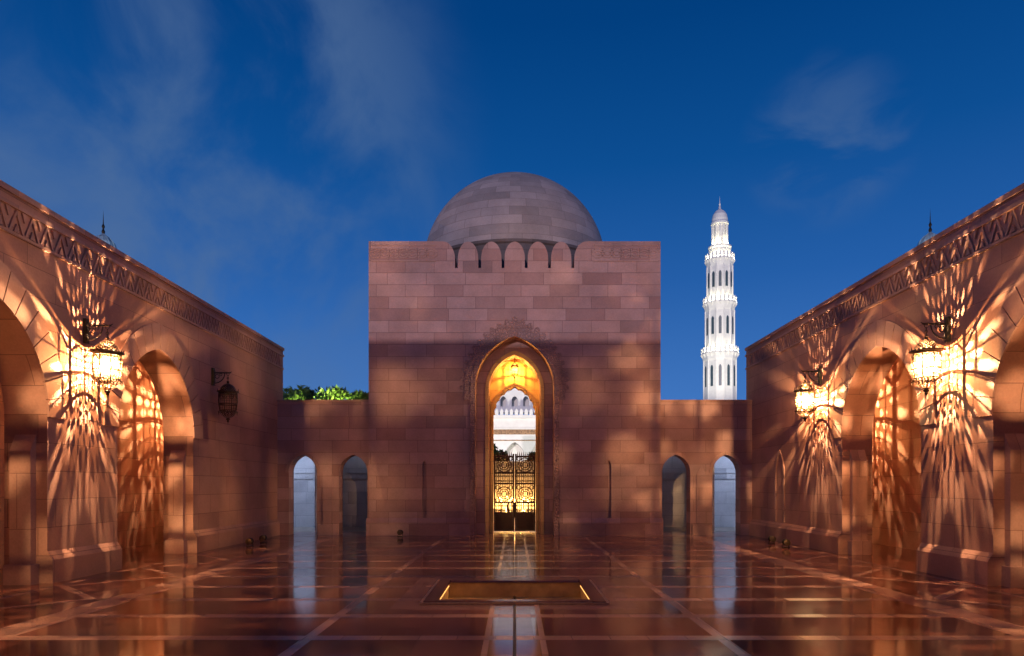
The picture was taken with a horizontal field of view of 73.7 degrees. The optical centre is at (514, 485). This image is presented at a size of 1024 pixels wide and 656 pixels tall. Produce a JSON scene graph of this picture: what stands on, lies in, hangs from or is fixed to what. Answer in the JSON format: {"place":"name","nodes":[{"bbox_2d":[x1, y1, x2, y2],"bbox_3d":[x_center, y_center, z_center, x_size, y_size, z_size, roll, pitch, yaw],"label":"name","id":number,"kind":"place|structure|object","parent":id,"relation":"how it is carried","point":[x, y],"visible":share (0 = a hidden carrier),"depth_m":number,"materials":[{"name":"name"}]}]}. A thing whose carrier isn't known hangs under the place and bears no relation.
{"place":"outdoors","nodes":[
{"label":"outdoors","id":0,"kind":"place"},
{"bbox_2d":[0,542,915,583],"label":"gallery floor","id":1,"kind":"structure","parent":0,"point":[877,549],"depth_m":16.22,"materials":[{"name":"stone"}]},
{"bbox_2d":[0,360,163,568],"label":"gallery back wall","id":2,"kind":"structure","parent":1,"relation":"on","point":[140,479],"depth_m":17.88,"materials":[{"name":"stone"}]},
{"bbox_2d":[872,357,920,549],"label":"gallery back wall","id":3,"kind":"structure","parent":1,"relation":"on","point":[896,476],"depth_m":17.56,"materials":[{"name":"stone"}]},
{"bbox_2d":[0,532,1023,655],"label":"courtyard floor","id":4,"kind":"structure","parent":0,"point":[363,594],"depth_m":9.14,"materials":[{"name":"stone"}]},
{"bbox_2d":[0,187,282,582],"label":"arched wall","id":5,"kind":"structure","parent":4,"relation":"on","point":[231,471],"depth_m":12.62,"materials":[{"name":"red stone"}]},
{"bbox_2d":[3,435,187,584],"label":"jamb shafts","id":6,"kind":"object","parent":5,"relation":"attached to","point":[21,567],"visible":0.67,"depth_m":10.97,"materials":[{"name":"stone"}]},
{"bbox_2d":[0,260,202,438],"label":"voussoirs","id":7,"kind":"object","parent":5,"relation":"attached to","point":[21,306],"visible":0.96,"depth_m":11.48,"materials":[{"name":"stone"}]},
{"bbox_2d":[83,318,124,398],"bbox_3d":[-7.240,-2.225,12.043,0.624,1.430,0.527,0,0,-34],"label":"wall lantern","id":8,"kind":"object","parent":5,"relation":"attached to","point":[103,353],"depth_m":12.01,"materials":[{"name":"white glass"}]},
{"bbox_2d":[0,180,283,350],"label":"coping","id":9,"kind":"object","parent":5,"relation":"on","point":[40,207],"visible":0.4,"depth_m":12.95,"materials":[{"name":"stone"}]},
{"bbox_2d":[0,195,283,369],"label":"carved frieze","id":10,"kind":"object","parent":5,"relation":"attached to","point":[25,213],"visible":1,"depth_m":13.18,"materials":[{"name":"stone"}]},
{"bbox_2d":[211,368,238,421],"bbox_3d":[-7.240,-2.225,17.177,0.624,1.430,0.527,0,0,34],"label":"wall lantern","id":11,"kind":"object","parent":5,"relation":"attached to","point":[228,391],"depth_m":17.10,"materials":[{"name":"brown metal"}]},
{"bbox_2d":[47,519,279,582],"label":"plinth","id":12,"kind":"structure","parent":4,"relation":"on","point":[72,563],"depth_m":12.72,"materials":[{"name":"red stone"}]},
{"bbox_2d":[245,538,253,546],"bbox_3d":[-6.900,1.490,17.789,0.200,0.220,0.217,0,0,0],"label":"ground floodlight","id":13,"kind":"object","parent":4,"relation":"on","point":[248,541],"visible":1,"depth_m":17.70,"materials":[{"name":"metal"}]},
{"bbox_2d":[259,535,266,542],"bbox_3d":[-6.950,1.490,18.889,0.200,0.220,0.217,0,0,0],"label":"ground floodlight","id":14,"kind":"object","parent":4,"relation":"on","point":[262,537],"visible":1,"depth_m":18.80,"materials":[{"name":"metal"}]},
{"bbox_2d":[277,402,368,534],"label":"wall","id":15,"kind":"structure","parent":4,"relation":"on","point":[334,436],"depth_m":21.86,"materials":[{"name":"red stone"}]},
{"bbox_2d":[285,451,319,472],"bbox_3d":[-6.780,-0.743,21.847,1.100,0.685,0.024,0,0,0],"label":"arch moulding","id":16,"kind":"object","parent":15,"relation":"attached to","point":[310,456],"visible":1,"depth_m":21.84,"materials":[{"name":"stone"}]},
{"bbox_2d":[277,400,368,401],"bbox_3d":[-6.120,-2.700,22.105,2.956,0.059,0.550,0,0,0],"label":"coping","id":17,"kind":"object","parent":15,"relation":"on","point":[322,400],"visible":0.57,"depth_m":21.83,"materials":[{"name":"stone"}]},
{"bbox_2d":[318,466,336,534],"bbox_3d":[-5.975,0.500,21.820,0.600,2.200,0.079,0,0,0],"label":"pier shaft","id":18,"kind":"object","parent":15,"relation":"attached to","point":[327,527],"visible":1,"depth_m":21.82,"materials":[{"name":"red stone"}]},
{"bbox_2d":[397,530,402,536],"bbox_3d":[-3.550,1.490,21.189,0.200,0.220,0.217,0,0,0],"label":"ground floodlight","id":19,"kind":"object","parent":4,"relation":"on","point":[399,532],"visible":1,"depth_m":21.10,"materials":[{"name":"metal"}]},
{"bbox_2d":[419,579,609,603],"bbox_3d":[0.000,1.712,10.280,2.560,0.295,2.280,0,0,0],"label":"sunken basin","id":20,"kind":"object","parent":4,"relation":"in","point":[514,591],"visible":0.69,"depth_m":11.20,"materials":[{"name":"stone"}]},
{"bbox_2d":[366,172,662,535],"bbox_3d":[0.000,-5.105,26.310,9.420,13.410,9.380,0,0,0],"label":"domed gatehouse","id":21,"kind":"object","parent":4,"relation":"on","point":[534,275],"visible":1,"depth_m":21.70,"materials":[{"name":"red stone"}]},
{"bbox_2d":[494,452,534,530],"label":"ornamental gate","id":22,"kind":"structure","parent":21,"relation":"attached to","point":[524,521],"depth_m":23.18,"materials":[{"name":"brown metal"}]},
{"bbox_2d":[510,357,518,378],"bbox_3d":[0.000,-3.857,22.620,0.298,0.765,0.298,0,0,0],"label":"hanging lantern","id":23,"kind":"object","parent":21,"relation":"hanging from","point":[514,365],"visible":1,"depth_m":22.55,"materials":[{"name":"yellow glass"}]},
{"bbox_2d":[513,604,516,655],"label":"drain channel","id":24,"kind":"object","parent":4,"relation":"on","point":[514,631],"visible":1,"depth_m":7.49,"materials":[{"name":"metal"}]},
{"bbox_2d":[661,402,751,534],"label":"wall","id":25,"kind":"structure","parent":4,"relation":"on","point":[695,436],"depth_m":21.86,"materials":[{"name":"red stone"}]},
{"bbox_2d":[692,466,710,534],"bbox_3d":[5.975,0.500,21.820,0.600,2.200,0.079,0,0,0],"label":"pier shaft","id":26,"kind":"object","parent":25,"relation":"attached to","point":[701,526],"visible":1,"depth_m":21.82,"materials":[{"name":"red stone"}]},
{"bbox_2d":[661,400,751,401],"bbox_3d":[6.120,-2.700,22.105,2.956,0.059,0.550,0,0,0],"label":"coping","id":27,"kind":"object","parent":25,"relation":"on","point":[706,400],"visible":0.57,"depth_m":21.83,"materials":[{"name":"stone"}]},
{"bbox_2d":[709,451,743,472],"bbox_3d":[6.780,-0.743,21.847,1.100,0.685,0.024,0,0,0],"label":"arch moulding","id":28,"kind":"object","parent":25,"relation":"attached to","point":[732,455],"visible":1,"depth_m":21.84,"materials":[{"name":"stone"}]},
{"bbox_2d":[768,536,775,543],"bbox_3d":[7.000,1.490,18.589,0.200,0.220,0.217,0,0,0],"label":"ground floodlight","id":29,"kind":"object","parent":4,"relation":"on","point":[771,538],"visible":1,"depth_m":18.50,"materials":[{"name":"metal"}]},
{"bbox_2d":[782,539,790,547],"bbox_3d":[6.950,1.490,17.489,0.200,0.220,0.217,0,0,0],"label":"ground floodlight","id":30,"kind":"object","parent":4,"relation":"on","point":[787,542],"visible":1,"depth_m":17.40,"materials":[{"name":"metal"}]},
{"bbox_2d":[749,519,992,585],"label":"plinth","id":31,"kind":"structure","parent":4,"relation":"on","point":[972,566],"depth_m":12.45,"materials":[{"name":"red stone"}]},
{"bbox_2d":[746,190,1023,585],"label":"arched wall","id":32,"kind":"structure","parent":4,"relation":"on","point":[962,478],"depth_m":12.63,"materials":[{"name":"red stone"}]},
{"bbox_2d":[774,450,784,521],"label":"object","id":33,"kind":"structure","parent":32,"relation":"attached to","point":[782,462],"depth_m":19.50,"materials":[{"name":"stone"}]},
{"bbox_2d":[793,366,821,420],"bbox_3d":[7.240,-2.225,16.957,0.624,1.430,0.527,0,0,-34],"label":"wall lantern","id":34,"kind":"object","parent":32,"relation":"attached to","point":[805,391],"depth_m":16.85,"materials":[{"name":"white glass"}]},
{"bbox_2d":[745,198,1023,369],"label":"carved frieze","id":35,"kind":"object","parent":32,"relation":"attached to","point":[1003,213],"visible":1,"depth_m":13.29,"materials":[{"name":"stone"}]},
{"bbox_2d":[745,183,1023,350],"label":"coping","id":36,"kind":"object","parent":32,"relation":"on","point":[985,208],"visible":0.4,"depth_m":13.05,"materials":[{"name":"stone"}]},
{"bbox_2d":[832,274,1023,438],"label":"voussoirs","id":37,"kind":"object","parent":32,"relation":"attached to","point":[899,340],"visible":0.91,"depth_m":12.46,"materials":[{"name":"stone"}]},
{"bbox_2d":[909,316,950,396],"bbox_3d":[7.240,-2.225,11.967,0.624,1.430,0.527,0,0,-34],"label":"wall lantern","id":38,"kind":"object","parent":32,"relation":"attached to","point":[923,352],"depth_m":11.89,"materials":[{"name":"white glass"}]},
{"bbox_2d":[848,433,1023,587],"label":"jamb shafts","id":39,"kind":"object","parent":32,"relation":"attached to","point":[1012,569],"visible":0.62,"depth_m":10.78,"materials":[{"name":"stone"}]},
{"bbox_2d":[0,0,1023,414],"label":"sky","id":40,"kind":"structure","parent":0,"point":[250,155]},
{"bbox_2d":[294,527,734,531],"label":"passage paving","id":41,"kind":"structure","parent":0,"point":[363,529],"depth_m":24.52,"materials":[{"name":"stone"}]},
{"bbox_2d":[315,466,316,531],"bbox_3d":[-6.720,-0.245,24.645,0.200,3.690,2.690,0,0,0],"label":"partition","id":42,"kind":"object","parent":41,"relation":"on","point":[315,499],"visible":0.07,"depth_m":23.30,"materials":[{"name":"stone"}]},
{"bbox_2d":[294,456,366,526],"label":"back wall","id":43,"kind":"structure","parent":41,"relation":"on","point":[354,502],"depth_m":26.00,"materials":[{"name":"stone"}]},
{"bbox_2d":[294,472,366,478],"bbox_3d":[-7.500,-0.360,25.979,5.600,0.260,0.038,0,0,0],"label":"frieze band","id":44,"kind":"object","parent":43,"relation":"attached to","point":[344,476],"visible":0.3,"depth_m":25.98,"materials":[{"name":"stone"}]},
{"bbox_2d":[662,456,734,526],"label":"back wall","id":45,"kind":"structure","parent":41,"relation":"on","point":[673,502],"depth_m":26.00,"materials":[{"name":"stone"}]},
{"bbox_2d":[662,472,734,478],"bbox_3d":[7.500,-0.360,25.979,5.600,0.260,0.038,0,0,0],"label":"frieze band","id":46,"kind":"object","parent":45,"relation":"attached to","point":[684,477],"visible":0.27,"depth_m":25.98,"materials":[{"name":"stone"}]},
{"bbox_2d":[712,467,713,531],"bbox_3d":[6.720,-0.245,24.645,0.200,3.690,2.690,0,0,0],"label":"partition","id":47,"kind":"object","parent":41,"relation":"on","point":[713,500],"visible":0.07,"depth_m":23.30,"materials":[{"name":"stone"}]},
{"bbox_2d":[494,388,535,460],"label":"prayer hall","id":48,"kind":"structure","parent":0,"point":[515,434],"depth_m":69.50,"materials":[{"name":"white stone"}]},
{"bbox_2d":[494,509,535,531],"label":"forecourt paving","id":49,"kind":"structure","parent":0,"point":[514,523],"depth_m":25.69,"materials":[{"name":"stone"}]},
{"bbox_2d":[494,443,508,460],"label":"olive tree","id":50,"kind":"object","parent":49,"relation":"on","point":[501,451],"visible":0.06,"depth_m":49.13,"materials":[{"name":"green plant"}]},
{"bbox_2d":[497,461,535,508],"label":"panelled wall","id":51,"kind":"structure","parent":49,"relation":"on","point":[505,479],"depth_m":46.00,"materials":[{"name":"metal"}]},
{"bbox_2d":[526,451,535,460],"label":"olive tree","id":52,"kind":"object","parent":49,"relation":"on","point":[531,455],"visible":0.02,"depth_m":51.74,"materials":[{"name":"green plant"}]},
{"label":"ground","id":53,"kind":"structure","parent":0,"visible":0},
{"bbox_2d":[96,215,116,248],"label":"minaret","id":54,"kind":"object","parent":53,"relation":"on","point":[105,238],"visible":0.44,"depth_m":79.69,"materials":[{"name":"white stone"}]},
{"bbox_2d":[283,386,293,399],"bbox_3d":[-10.414,-1.450,31.046,2.216,6.106,2.510,0,0,0],"label":"garden tree","id":55,"kind":"object","parent":53,"relation":"on","point":[288,390],"visible":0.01,"depth_m":30.74,"materials":[{"name":"green plant"}]},
{"bbox_2d":[283,385,325,399],"bbox_3d":[-9.031,-1.407,30.117,2.497,6.020,2.437,0,0,-23],"label":"garden tree","id":56,"kind":"object","parent":53,"relation":"on","point":[303,393],"visible":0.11,"depth_m":29.64,"materials":[{"name":"green plant"}]},
{"bbox_2d":[312,385,368,399],"bbox_3d":[-7.382,-1.337,29.563,2.585,5.881,2.696,0,0,-13],"label":"garden tree","id":57,"kind":"object","parent":53,"relation":"on","point":[336,392],"visible":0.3,"depth_m":29.10,"materials":[{"name":"green plant"}]},
{"bbox_2d":[701,201,738,399],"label":"minaret","id":58,"kind":"object","parent":53,"relation":"on","point":[720,354],"visible":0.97,"depth_m":147.50,"materials":[{"name":"white stone"}]},
{"bbox_2d":[705,270,734,386],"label":"windows","id":59,"kind":"structure","parent":58,"relation":"in","point":[720,273],"depth_m":147.40,"materials":[{"name":"white stone"}]},
{"bbox_2d":[917,215,935,245],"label":"minaret","id":60,"kind":"object","parent":53,"relation":"on","point":[930,234],"visible":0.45,"depth_m":79.24,"materials":[{"name":"white stone"}]}
]}

